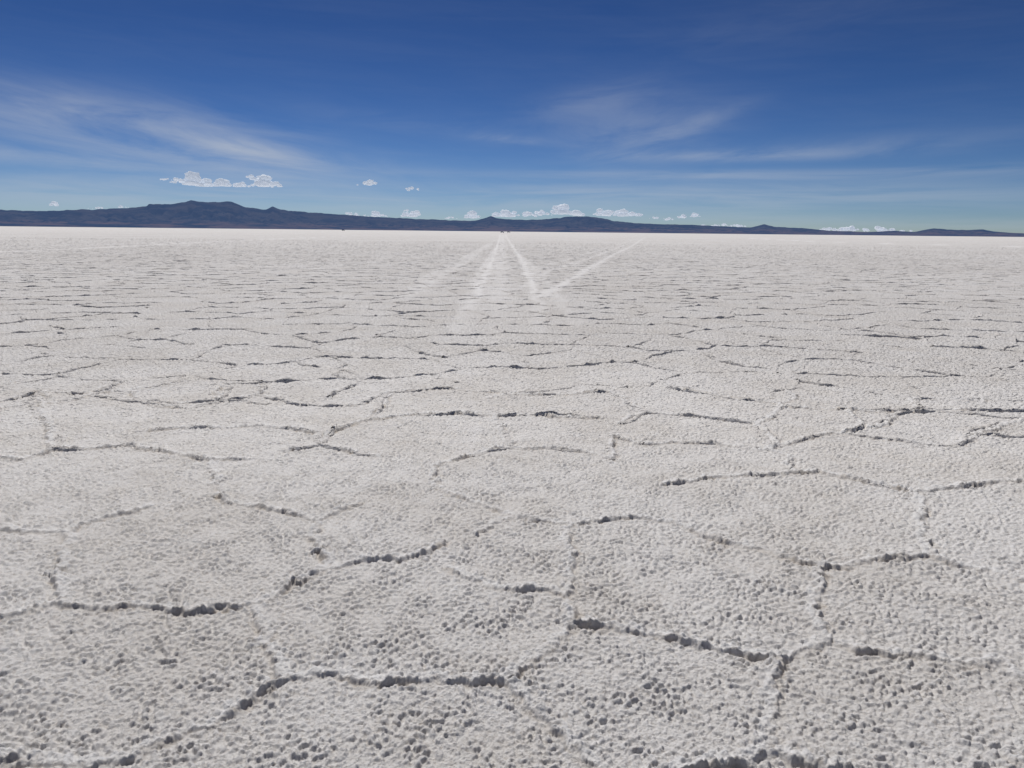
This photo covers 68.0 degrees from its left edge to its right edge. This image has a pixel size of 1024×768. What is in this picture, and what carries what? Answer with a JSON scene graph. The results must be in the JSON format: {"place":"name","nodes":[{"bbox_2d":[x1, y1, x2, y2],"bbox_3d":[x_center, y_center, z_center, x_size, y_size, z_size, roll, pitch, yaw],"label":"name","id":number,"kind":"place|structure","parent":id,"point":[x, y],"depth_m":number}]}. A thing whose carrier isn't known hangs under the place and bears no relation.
{"place":"outdoors","nodes":[
{"label":"outdoors","id":0,"kind":"place"},
{"bbox_2d":[49,201,58,205],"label":"cloud","id":1,"kind":"structure","parent":0,"point":[52,203],"depth_m":35180.30},
{"bbox_2d":[160,171,250,186],"bbox_3d":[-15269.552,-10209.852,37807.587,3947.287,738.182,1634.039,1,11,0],"label":"cloud","id":2,"kind":"structure","parent":0,"point":[192,178],"depth_m":37646.23},
{"bbox_2d":[245,174,282,187],"bbox_3d":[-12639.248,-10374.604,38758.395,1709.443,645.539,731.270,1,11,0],"label":"cloud","id":3,"kind":"structure","parent":0,"point":[262,180],"depth_m":38623.07},
{"bbox_2d":[345,211,387,216],"bbox_3d":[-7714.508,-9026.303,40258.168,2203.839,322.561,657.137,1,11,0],"label":"cloud","id":4,"kind":"structure","parent":0,"point":[375,214],"depth_m":40214.73},
{"bbox_2d":[357,180,377,185],"bbox_3d":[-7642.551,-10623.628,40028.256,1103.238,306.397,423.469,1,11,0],"label":"cloud","id":5,"kind":"structure","parent":0,"point":[369,182],"depth_m":39905.73},
{"bbox_2d":[401,209,420,216],"bbox_3d":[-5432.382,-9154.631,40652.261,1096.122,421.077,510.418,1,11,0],"label":"cloud","id":6,"kind":"structure","parent":0,"point":[415,213],"depth_m":40616.81},
{"bbox_2d":[445,210,480,218],"bbox_3d":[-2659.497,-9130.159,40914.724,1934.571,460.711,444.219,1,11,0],"label":"cloud","id":7,"kind":"structure","parent":0,"point":[472,214],"depth_m":40818.48},
{"bbox_2d":[0,226,1023,767],"bbox_3d":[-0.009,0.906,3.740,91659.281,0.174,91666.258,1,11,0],"label":"salt flat ground","id":8,"kind":"structure","parent":0,"point":[336,498],"depth_m":4.61},
{"bbox_2d":[0,200,1023,236],"bbox_3d":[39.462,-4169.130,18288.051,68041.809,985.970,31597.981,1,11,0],"label":"mountain range","id":9,"kind":"structure","parent":0,"point":[215,215],"depth_m":23726.32},
{"bbox_2d":[0,0,1023,232],"label":"sky","id":10,"kind":"structure","parent":0,"point":[907,115]},
{"bbox_2d":[492,210,536,216],"bbox_3d":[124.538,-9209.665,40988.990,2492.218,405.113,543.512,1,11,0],"label":"cloud","id":11,"kind":"structure","parent":0,"point":[506,213],"depth_m":40849.45},
{"bbox_2d":[533,204,584,215],"bbox_3d":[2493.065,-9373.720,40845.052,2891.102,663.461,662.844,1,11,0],"label":"cloud","id":12,"kind":"structure","parent":0,"point":[561,209],"depth_m":40760.18},
{"bbox_2d":[592,208,664,218],"bbox_3d":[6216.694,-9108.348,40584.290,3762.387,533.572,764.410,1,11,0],"label":"cloud","id":13,"kind":"structure","parent":0,"point":[619,213],"depth_m":40481.55},
{"bbox_2d":[665,213,700,219],"bbox_3d":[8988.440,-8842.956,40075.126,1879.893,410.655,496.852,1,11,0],"label":"cloud","id":14,"kind":"structure","parent":0,"point":[684,215],"depth_m":39957.94},
{"bbox_2d":[702,223,745,226],"bbox_3d":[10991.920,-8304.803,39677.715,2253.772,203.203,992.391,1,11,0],"label":"cloud","id":15,"kind":"structure","parent":0,"point":[724,224],"depth_m":39496.27},
{"bbox_2d":[819,226,911,231],"bbox_3d":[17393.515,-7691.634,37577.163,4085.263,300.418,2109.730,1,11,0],"label":"cloud","id":16,"kind":"structure","parent":0,"point":[877,228],"depth_m":37399.82}
]}

